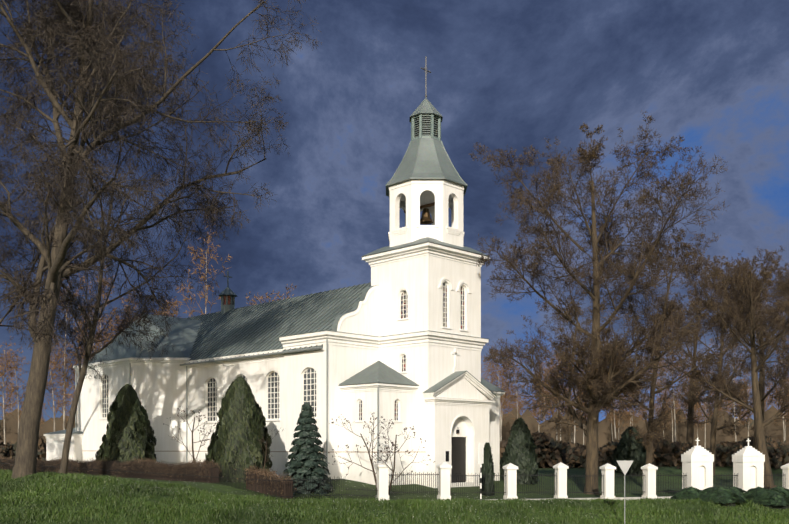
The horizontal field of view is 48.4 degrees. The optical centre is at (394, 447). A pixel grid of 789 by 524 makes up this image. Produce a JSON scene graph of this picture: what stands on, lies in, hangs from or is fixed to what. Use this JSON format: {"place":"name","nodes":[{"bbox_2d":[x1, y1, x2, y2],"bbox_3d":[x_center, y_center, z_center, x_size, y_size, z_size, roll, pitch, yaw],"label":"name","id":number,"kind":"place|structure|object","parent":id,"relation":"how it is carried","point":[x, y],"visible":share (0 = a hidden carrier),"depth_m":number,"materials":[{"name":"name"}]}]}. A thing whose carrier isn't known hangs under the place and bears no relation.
{"place":"outdoors","nodes":[
{"label":"outdoors","id":0,"kind":"place"},
{"bbox_2d":[0,466,788,523],"bbox_3d":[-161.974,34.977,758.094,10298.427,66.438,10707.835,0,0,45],"label":"ground","id":1,"kind":"structure","parent":0,"point":[469,491],"depth_m":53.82,"materials":[{"name":"green plant"}]},
{"bbox_2d":[1,391,16,418],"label":"birch tree","id":2,"kind":"object","parent":1,"relation":"on","point":[10,404],"visible":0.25,"depth_m":278.57,"materials":[{"name":"brown plant"}]},
{"bbox_2d":[0,336,24,444],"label":"birch tree","id":3,"kind":"object","parent":1,"relation":"on","point":[4,363],"visible":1,"depth_m":133.89,"materials":[{"name":"brown plant"}]},
{"bbox_2d":[0,347,28,428],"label":"birch tree","id":4,"kind":"object","parent":1,"relation":"on","point":[17,395],"visible":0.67,"depth_m":191.84,"materials":[{"name":"brown plant"}]},
{"bbox_2d":[0,434,45,461],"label":"hedge","id":5,"kind":"object","parent":1,"relation":"on","point":[8,450],"visible":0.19,"depth_m":111.50,"materials":[{"name":"brown plant"}]},
{"bbox_2d":[0,49,81,349],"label":"linden tree","id":6,"kind":"object","parent":1,"relation":"on","point":[24,256],"visible":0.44,"depth_m":62.74,"materials":[{"name":"brown plant"}]},
{"bbox_2d":[32,339,72,431],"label":"birch tree","id":7,"kind":"object","parent":1,"relation":"on","point":[61,405],"visible":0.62,"depth_m":126.17,"materials":[{"name":"brown plant"}]},
{"bbox_2d":[31,256,89,429],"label":"birch tree","id":8,"kind":"object","parent":1,"relation":"on","point":[64,363],"visible":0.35,"depth_m":132.08,"materials":[{"name":"brown plant"}]},
{"bbox_2d":[43,428,82,462],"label":"wall","id":9,"kind":"structure","parent":1,"relation":"on","point":[54,444],"depth_m":84.60,"materials":[{"name":"white paint"}]},
{"bbox_2d":[57,370,74,423],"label":"birch tree","id":10,"kind":"object","parent":1,"relation":"on","point":[71,399],"visible":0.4,"depth_m":251.80,"materials":[{"name":"brown plant"}]},
{"bbox_2d":[60,295,114,404],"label":"birch tree","id":11,"kind":"object","parent":1,"relation":"on","point":[99,331],"visible":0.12,"depth_m":109.63,"materials":[{"name":"brown plant"}]},
{"bbox_2d":[71,257,137,361],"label":"birch tree","id":12,"kind":"object","parent":1,"relation":"on","point":[101,307],"visible":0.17,"depth_m":131.41,"materials":[{"name":"brown plant"}]},
{"bbox_2d":[0,455,224,482],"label":"hedge","id":13,"kind":"object","parent":1,"relation":"on","point":[147,460],"depth_m":63.93,"materials":[{"name":"plant"}]},
{"bbox_2d":[0,39,234,473],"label":"linden tree","id":14,"kind":"object","parent":1,"relation":"on","point":[88,342],"visible":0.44,"depth_m":67.59,"materials":[{"name":"brown plant"}]},
{"bbox_2d":[103,290,136,333],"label":"birch tree","id":15,"kind":"object","parent":1,"relation":"on","point":[124,313],"visible":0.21,"depth_m":139.16,"materials":[{"name":"brown plant"}]},
{"bbox_2d":[94,384,156,463],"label":"thuja shrub","id":16,"kind":"object","parent":1,"relation":"on","point":[124,439],"visible":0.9,"depth_m":69.19,"materials":[{"name":"green plant"}]},
{"bbox_2d":[77,358,190,463],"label":"wall","id":17,"kind":"structure","parent":1,"relation":"on","point":[161,392],"depth_m":76.60,"materials":[{"name":"white paint"}]},
{"bbox_2d":[0,0,322,478],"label":"linden tree","id":18,"kind":"object","parent":1,"relation":"on","point":[94,46],"visible":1,"depth_m":54.58,"materials":[{"name":"brown plant"}]},
{"bbox_2d":[151,300,180,317],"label":"birch tree","id":19,"kind":"object","parent":1,"relation":"on","point":[167,311],"visible":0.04,"depth_m":114.62,"materials":[{"name":"brown plant"}]},
{"bbox_2d":[163,296,181,316],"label":"birch tree","id":20,"kind":"object","parent":1,"relation":"on","point":[174,308],"visible":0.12,"depth_m":135.46,"materials":[{"name":"brown plant"}]},
{"bbox_2d":[0,458,377,498],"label":"hedge","id":21,"kind":"object","parent":1,"relation":"on","point":[134,471],"visible":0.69,"depth_m":58.39,"materials":[{"name":"plant"}]},
{"bbox_2d":[163,408,215,460],"bbox_3d":[-14.744,-0.031,65.228,3.089,6.127,4.829,0,0,45],"label":"bare shrub","id":22,"kind":"object","parent":1,"relation":"on","point":[192,455],"visible":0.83,"depth_m":64.85,"materials":[{"name":"brown plant"}]},
{"bbox_2d":[168,215,230,316],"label":"birch tree","id":23,"kind":"object","parent":1,"relation":"on","point":[201,277],"visible":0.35,"depth_m":107.28,"materials":[{"name":"brown plant"}]},
{"bbox_2d":[203,377,272,482],"bbox_3d":[-10.468,-1.119,60.272,4.749,7.538,4.794,0,0,45],"label":"thuja shrub","id":24,"kind":"object","parent":1,"relation":"on","point":[239,412],"visible":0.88,"depth_m":59.15,"materials":[{"name":"green plant"}]},
{"bbox_2d":[245,290,274,304],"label":"birch tree","id":25,"kind":"object","parent":1,"relation":"on","point":[257,299],"visible":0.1,"depth_m":121.49,"materials":[{"name":"brown plant"}]},
{"bbox_2d":[235,464,298,493],"bbox_3d":[-7.781,1.873,53.995,4.576,1.918,2.492,0,0,45],"label":"hedge","id":26,"kind":"object","parent":1,"relation":"on","point":[264,473],"visible":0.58,"depth_m":53.85,"materials":[{"name":"brown plant"}]},
{"bbox_2d":[254,426,283,468],"bbox_3d":[-8.802,0.836,58.563,2.853,4.601,1.914,0,0,32],"label":"bare shrub","id":27,"kind":"object","parent":1,"relation":"on","point":[266,447],"visible":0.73,"depth_m":58.48,"materials":[{"name":"brown plant"}]},
{"bbox_2d":[246,474,292,498],"bbox_3d":[-7.725,2.439,54.041,3.991,1.578,0.600,0,0,45],"label":"fence","id":28,"kind":"object","parent":1,"relation":"on","point":[287,489],"visible":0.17,"depth_m":52.95,"materials":[{"name":"brown wood"}]},
{"bbox_2d":[258,284,296,300],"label":"birch tree","id":29,"kind":"object","parent":1,"relation":"on","point":[280,294],"visible":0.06,"depth_m":110.93,"materials":[{"name":"brown plant"}]},
{"bbox_2d":[188,345,379,478],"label":"church nave","id":30,"kind":"structure","parent":1,"relation":"on","point":[345,363],"depth_m":66.52,"materials":[{"name":"white paint"}]},
{"bbox_2d":[75,339,378,474],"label":"downspouts","id":31,"kind":"object","parent":30,"relation":"attached to","point":[326,408],"visible":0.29,"depth_m":63.18,"materials":[{"name":"white metal"}]},
{"bbox_2d":[155,451,386,452],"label":"church plinth line","id":32,"kind":"object","parent":30,"relation":"attached to","point":[206,451],"visible":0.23,"depth_m":75.45,"materials":[{"name":"white paint"}]},
{"bbox_2d":[102,282,466,482],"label":"windows","id":33,"kind":"structure","parent":30,"relation":"in","point":[459,454],"depth_m":65.92,"materials":[{"name":"grey glass"}]},
{"bbox_2d":[88,237,504,391],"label":"church roofs","id":34,"kind":"structure","parent":30,"relation":"on","point":[228,329],"depth_m":76.01,"materials":[{"name":"grey metal"}]},
{"bbox_2d":[390,184,462,246],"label":"belfry","id":35,"kind":"object","parent":34,"relation":"on","point":[410,199],"visible":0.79,"depth_m":65.36,"materials":[{"name":"paint"}]},
{"bbox_2d":[73,242,504,434],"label":"cornice","id":36,"kind":"structure","parent":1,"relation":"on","point":[357,325],"depth_m":65.55,"materials":[{"name":"white paint"}]},
{"bbox_2d":[386,56,467,242],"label":"steeple","id":37,"kind":"object","parent":36,"relation":"on","point":[426,159],"visible":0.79,"depth_m":66.39,"materials":[{"name":"grey metal"}]},
{"bbox_2d":[283,402,331,494],"bbox_3d":[-5.665,0.146,56.754,3.806,6.364,3.774,0,0,45],"label":"spruce tree","id":38,"kind":"object","parent":1,"relation":"on","point":[305,457],"visible":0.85,"depth_m":56.08,"materials":[{"name":"green plant"}]},
{"bbox_2d":[328,412,392,493],"bbox_3d":[-2.295,0.790,56.738,4.646,6.406,3.860,0,0,15],"label":"bare shrub","id":39,"kind":"object","parent":1,"relation":"on","point":[371,461],"visible":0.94,"depth_m":56.92,"materials":[{"name":"brown plant"}]},
{"bbox_2d":[0,417,753,427],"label":"treeline","id":40,"kind":"object","parent":1,"relation":"on","point":[751,421],"depth_m":415.69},
{"bbox_2d":[342,391,415,484],"bbox_3d":[-1.185,-0.372,64.476,4.040,7.220,3.980,0,0,45],"label":"church annex","id":41,"kind":"object","parent":1,"relation":"on","point":[407,417],"visible":0.71,"depth_m":63.14,"materials":[{"name":"paint"}]},
{"bbox_2d":[0,406,788,448],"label":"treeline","id":42,"kind":"object","parent":1,"relation":"on","point":[772,430],"visible":0.1,"depth_m":258.13,"materials":[{"name":"plant"}]},
{"bbox_2d":[364,417,434,494],"bbox_3d":[-0.189,1.016,55.983,4.627,6.021,3.576,0,0,-22],"label":"bare shrub","id":43,"kind":"object","parent":1,"relation":"on","point":[394,453],"visible":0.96,"depth_m":55.63,"materials":[{"name":"brown plant"}]},
{"bbox_2d":[426,404,488,487],"bbox_3d":[4.785,0.078,65.434,0.850,6.320,6.240,0,0,45],"label":"church porch","id":44,"kind":"object","parent":1,"relation":"on","point":[440,419],"visible":0.71,"depth_m":64.29,"materials":[{"name":"white paint"}]},
{"bbox_2d":[446,430,458,460],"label":"porch fittings","id":45,"kind":"object","parent":44,"relation":"attached to","point":[447,452],"visible":0.93,"depth_m":63.93,"materials":[{"name":"black metal"}]},
{"bbox_2d":[478,443,483,500],"bbox_3d":[5.412,1.655,54.964,0.090,3.850,0.440,0,0,45],"label":"sign post","id":46,"kind":"object","parent":1,"relation":"on","point":[480,453],"visible":0.96,"depth_m":54.94,"materials":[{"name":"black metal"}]},
{"bbox_2d":[482,442,493,495],"bbox_3d":[6.498,1.684,61.455,1.062,4.122,1.106,0,0,45],"label":"cypress shrub","id":47,"kind":"object","parent":1,"relation":"on","point":[487,467],"visible":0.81,"depth_m":61.12,"materials":[{"name":"green plant"}]},
{"bbox_2d":[481,355,501,407],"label":"birch tree","id":48,"kind":"object","parent":1,"relation":"on","point":[489,379],"visible":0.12,"depth_m":259.57,"materials":[{"name":"brown plant"}]},
{"bbox_2d":[489,398,499,480],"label":"wall","id":49,"kind":"structure","parent":1,"relation":"on","point":[494,425],"depth_m":71.01,"materials":[{"name":"paint"}]},
{"bbox_2d":[483,344,515,440],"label":"birch tree","id":50,"kind":"object","parent":1,"relation":"on","point":[496,374],"visible":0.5,"depth_m":215.08,"materials":[{"name":"brown plant"}]},
{"bbox_2d":[492,362,521,431],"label":"birch tree","id":51,"kind":"object","parent":1,"relation":"on","point":[502,398],"visible":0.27,"depth_m":217.90,"materials":[{"name":"brown plant"}]},
{"bbox_2d":[507,396,521,412],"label":"birch tree","id":52,"kind":"object","parent":1,"relation":"on","point":[516,404],"visible":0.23,"depth_m":269.61,"materials":[{"name":"brown plant"}]},
{"bbox_2d":[501,345,532,418],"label":"birch tree","id":53,"kind":"object","parent":1,"relation":"on","point":[515,393],"visible":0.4,"depth_m":215.59,"materials":[{"name":"brown plant"}]},
{"bbox_2d":[500,417,538,484],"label":"conifer shrub","id":54,"kind":"object","parent":1,"relation":"on","point":[518,452],"depth_m":70.55,"materials":[{"name":"green plant"}]},
{"bbox_2d":[525,372,551,422],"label":"birch tree","id":55,"kind":"object","parent":1,"relation":"on","point":[535,398],"visible":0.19,"depth_m":286.03,"materials":[{"name":"brown plant"}]},
{"bbox_2d":[527,360,552,430],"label":"birch tree","id":56,"kind":"object","parent":1,"relation":"on","point":[534,402],"visible":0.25,"depth_m":218.68,"materials":[{"name":"brown plant"}]},
{"bbox_2d":[529,347,555,420],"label":"birch tree","id":57,"kind":"object","parent":1,"relation":"on","point":[543,389],"visible":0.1,"depth_m":261.72,"materials":[{"name":"brown plant"}]},
{"bbox_2d":[534,368,553,419],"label":"birch tree","id":58,"kind":"object","parent":1,"relation":"on","point":[544,390],"visible":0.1,"depth_m":276.37,"materials":[{"name":"brown plant"}]},
{"bbox_2d":[546,350,572,439],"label":"birch tree","id":59,"kind":"object","parent":1,"relation":"on","point":[558,411],"visible":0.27,"depth_m":158.72,"materials":[{"name":"brown plant"}]},
{"bbox_2d":[544,352,574,440],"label":"birch tree","id":60,"kind":"object","parent":1,"relation":"on","point":[560,391],"visible":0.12,"depth_m":209.54,"materials":[{"name":"brown plant"}]},
{"bbox_2d":[520,295,609,442],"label":"chestnut tree","id":61,"kind":"object","parent":1,"relation":"on","point":[575,331],"visible":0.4,"depth_m":122.23,"materials":[{"name":"brown plant"}]},
{"bbox_2d":[566,394,580,432],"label":"birch tree","id":62,"kind":"object","parent":1,"relation":"on","point":[572,416],"visible":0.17,"depth_m":230.00,"materials":[{"name":"brown plant"}]},
{"bbox_2d":[561,354,587,442],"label":"birch tree","id":63,"kind":"object","parent":1,"relation":"on","point":[577,397],"visible":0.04,"depth_m":192.09,"materials":[{"name":"brown plant"}]},
{"bbox_2d":[375,438,788,500],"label":"fence posts","id":64,"kind":"object","parent":1,"relation":"on","point":[697,453],"visible":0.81,"depth_m":59.09,"materials":[{"name":"white paint"}]},
{"bbox_2d":[388,472,783,495],"bbox_3d":[13.844,2.442,59.319,0.030,1.726,29.622,0,0,75],"label":"iron fence","id":65,"kind":"object","parent":64,"relation":"attached to","point":[537,475],"visible":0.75,"depth_m":57.93,"materials":[{"name":"black metal"}]},
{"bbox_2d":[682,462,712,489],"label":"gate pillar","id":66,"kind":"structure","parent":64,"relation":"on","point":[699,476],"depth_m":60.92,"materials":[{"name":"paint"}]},
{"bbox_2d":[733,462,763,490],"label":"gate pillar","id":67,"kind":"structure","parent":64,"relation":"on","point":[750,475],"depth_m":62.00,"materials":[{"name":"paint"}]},
{"bbox_2d":[576,396,587,444],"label":"birch tree","id":68,"kind":"object","parent":1,"relation":"on","point":[583,424],"visible":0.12,"depth_m":222.61,"materials":[{"name":"brown plant"}]},
{"bbox_2d":[470,110,728,494],"bbox_3d":[16.157,-10.162,62.766,19.042,28.690,17.199,0,0,45],"label":"chestnut tree","id":69,"kind":"object","parent":1,"relation":"on","point":[610,383],"visible":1,"depth_m":62.84,"materials":[{"name":"brown plant"}]},
{"bbox_2d":[601,400,625,440],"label":"birch tree","id":70,"kind":"object","parent":1,"relation":"on","point":[611,417],"visible":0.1,"depth_m":256.60,"materials":[{"name":"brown plant"}]},
{"bbox_2d":[608,393,629,439],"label":"birch tree","id":71,"kind":"object","parent":1,"relation":"on","point":[618,426],"visible":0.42,"depth_m":245.99,"materials":[{"name":"brown plant"}]},
{"bbox_2d":[605,344,633,438],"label":"birch tree","id":72,"kind":"object","parent":1,"relation":"on","point":[614,415],"visible":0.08,"depth_m":158.77,"materials":[{"name":"brown plant"}]},
{"bbox_2d":[617,460,632,523],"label":"yield sign","id":73,"kind":"object","parent":1,"relation":"on","point":[624,465],"visible":1,"depth_m":46.25,"materials":[{"name":"grey metal"}]},
{"bbox_2d":[608,426,645,474],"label":"conifer shrub","id":74,"kind":"object","parent":1,"relation":"on","point":[630,448],"depth_m":85.97,"materials":[{"name":"green plant"}]},
{"bbox_2d":[622,391,641,425],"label":"birch tree","id":75,"kind":"object","parent":1,"relation":"on","point":[634,419],"visible":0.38,"depth_m":216.69,"materials":[{"name":"brown plant"}]},
{"bbox_2d":[621,369,646,426],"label":"birch tree","id":76,"kind":"object","parent":1,"relation":"on","point":[637,412],"visible":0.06,"depth_m":250.75,"materials":[{"name":"brown plant"}]},
{"bbox_2d":[500,431,788,469],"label":"hedge","id":77,"kind":"object","parent":1,"relation":"on","point":[550,450],"visible":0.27,"depth_m":102.89,"materials":[{"name":"brown plant"}]},
{"bbox_2d":[640,352,668,415],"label":"birch tree","id":78,"kind":"object","parent":1,"relation":"on","point":[656,405],"visible":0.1,"depth_m":197.11,"materials":[{"name":"brown plant"}]},
{"bbox_2d":[654,382,678,436],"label":"birch tree","id":79,"kind":"object","parent":1,"relation":"on","point":[664,411],"visible":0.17,"depth_m":244.22,"materials":[{"name":"brown plant"}]},
{"bbox_2d":[651,344,688,441],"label":"birch tree","id":80,"kind":"object","parent":1,"relation":"on","point":[672,388],"visible":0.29,"depth_m":158.46,"materials":[{"name":"brown plant"}]},
{"bbox_2d":[656,390,685,441],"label":"birch tree","id":81,"kind":"object","parent":1,"relation":"on","point":[676,410],"visible":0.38,"depth_m":227.23,"materials":[{"name":"brown plant"}]},
{"bbox_2d":[598,223,754,463],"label":"chestnut tree","id":82,"kind":"object","parent":1,"relation":"on","point":[652,422],"visible":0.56,"depth_m":71.02,"materials":[{"name":"brown plant"}]},
{"bbox_2d":[670,486,701,500],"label":"juniper shrub","id":83,"kind":"object","parent":1,"relation":"on","point":[690,493],"visible":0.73,"depth_m":56.18,"materials":[{"name":"green plant"}]},
{"bbox_2d":[678,375,700,423],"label":"birch tree","id":84,"kind":"object","parent":1,"relation":"on","point":[683,400],"visible":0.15,"depth_m":223.37,"materials":[{"name":"brown plant"}]},
{"bbox_2d":[678,351,702,411],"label":"birch tree","id":85,"kind":"object","parent":1,"relation":"on","point":[689,380],"visible":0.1,"depth_m":240.81,"materials":[{"name":"brown plant"}]},
{"bbox_2d":[618,290,768,444],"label":"chestnut tree","id":86,"kind":"object","parent":1,"relation":"on","point":[690,427],"visible":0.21,"depth_m":118.74,"materials":[{"name":"brown plant"}]},
{"bbox_2d":[686,389,707,437],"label":"birch tree","id":87,"kind":"object","parent":1,"relation":"on","point":[698,421],"visible":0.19,"depth_m":233.58,"materials":[{"name":"brown plant"}]},
{"bbox_2d":[622,249,782,474],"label":"chestnut tree","id":88,"kind":"object","parent":1,"relation":"on","point":[713,420],"visible":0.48,"depth_m":94.64,"materials":[{"name":"brown plant"}]},
{"bbox_2d":[694,371,719,448],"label":"birch tree","id":89,"kind":"object","parent":1,"relation":"on","point":[704,407],"visible":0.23,"depth_m":215.31,"materials":[{"name":"brown plant"}]},
{"bbox_2d":[698,487,717,497],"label":"juniper shrub","id":90,"kind":"object","parent":1,"relation":"on","point":[702,492],"visible":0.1,"depth_m":55.87,"materials":[{"name":"green plant"}]},
{"bbox_2d":[699,487,745,506],"bbox_3d":[20.362,3.054,54.673,2.976,1.173,2.937,0,0,45],"label":"juniper shrub","id":91,"kind":"object","parent":1,"relation":"on","point":[721,495],"depth_m":53.99,"materials":[{"name":"green plant"}]},
{"bbox_2d":[674,246,788,488],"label":"chestnut tree","id":92,"kind":"object","parent":1,"relation":"on","point":[754,307],"visible":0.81,"depth_m":69.21,"materials":[{"name":"brown plant"}]},
{"bbox_2d":[709,330,766,440],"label":"birch tree","id":93,"kind":"object","parent":1,"relation":"on","point":[734,405],"visible":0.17,"depth_m":158.22,"materials":[{"name":"brown plant"}]},
{"bbox_2d":[726,377,750,421],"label":"birch tree","id":94,"kind":"object","parent":1,"relation":"on","point":[736,407],"visible":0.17,"depth_m":284.50,"materials":[{"name":"brown plant"}]},
{"bbox_2d":[726,486,754,501],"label":"juniper shrub","id":95,"kind":"object","parent":1,"relation":"on","point":[744,495],"visible":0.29,"depth_m":55.28,"materials":[{"name":"green plant"}]},
{"bbox_2d":[697,259,788,449],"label":"chestnut tree","id":96,"kind":"object","parent":1,"relation":"on","point":[763,395],"visible":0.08,"depth_m":105.02,"materials":[{"name":"brown plant"}]},
{"bbox_2d":[735,368,753,436],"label":"birch tree","id":97,"kind":"object","parent":1,"relation":"on","point":[745,399],"visible":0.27,"depth_m":192.54,"materials":[{"name":"brown plant"}]},
{"bbox_2d":[737,377,751,425],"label":"birch tree","id":98,"kind":"object","parent":1,"relation":"on","point":[744,411],"visible":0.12,"depth_m":312.02,"materials":[{"name":"brown plant"}]},
{"bbox_2d":[746,487,769,497],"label":"juniper shrub","id":99,"kind":"object","parent":1,"relation":"on","point":[756,492],"visible":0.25,"depth_m":55.67,"materials":[{"name":"green plant"}]},
{"bbox_2d":[737,266,788,403],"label":"chestnut tree","id":100,"kind":"object","parent":1,"relation":"on","point":[785,290],"visible":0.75,"depth_m":91.32,"materials":[{"name":"brown plant"}]},
{"bbox_2d":[764,389,774,411],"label":"birch tree","id":101,"kind":"object","parent":1,"relation":"on","point":[765,409],"visible":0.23,"depth_m":357.54,"materials":[{"name":"brown plant"}]},
{"bbox_2d":[751,490,788,508],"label":"juniper shrub","id":102,"kind":"object","parent":1,"relation":"on","point":[774,497],"depth_m":54.21,"materials":[{"name":"green plant"}]},
{"bbox_2d":[757,296,788,391],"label":"chestnut tree","id":103,"kind":"object","parent":1,"relation":"on","point":[780,352],"visible":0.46,"depth_m":77.34,"materials":[{"name":"brown plant"}]},
{"bbox_2d":[764,311,788,440],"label":"birch tree","id":104,"kind":"object","parent":1,"relation":"on","point":[777,386],"visible":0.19,"depth_m":197.47,"materials":[{"name":"brown plant"}]},
{"bbox_2d":[769,372,787,439],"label":"birch tree","id":105,"kind":"object","parent":1,"relation":"on","point":[781,414],"visible":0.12,"depth_m":236.82,"materials":[{"name":"brown plant"}]},
{"bbox_2d":[769,486,788,494],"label":"juniper shrub","id":106,"kind":"object","parent":1,"relation":"on","point":[782,489],"visible":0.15,"depth_m":55.88,"materials":[{"name":"green plant"}]},
{"bbox_2d":[0,0,788,423],"label":"sky","id":107,"kind":"structure","parent":0,"point":[519,74],"materials":[{"name":"blue"}]},
{"bbox_2d":[371,255,480,485],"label":"church tower","id":108,"kind":"structure","parent":0,"point":[419,279],"depth_m":65.03,"materials":[{"name":"white paint"}]},
{"bbox_2d":[483,496,672,499],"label":"fence base wall","id":109,"kind":"structure","parent":0,"point":[628,498],"depth_m":59.53,"materials":[{"name":"white concrete"}]}
]}

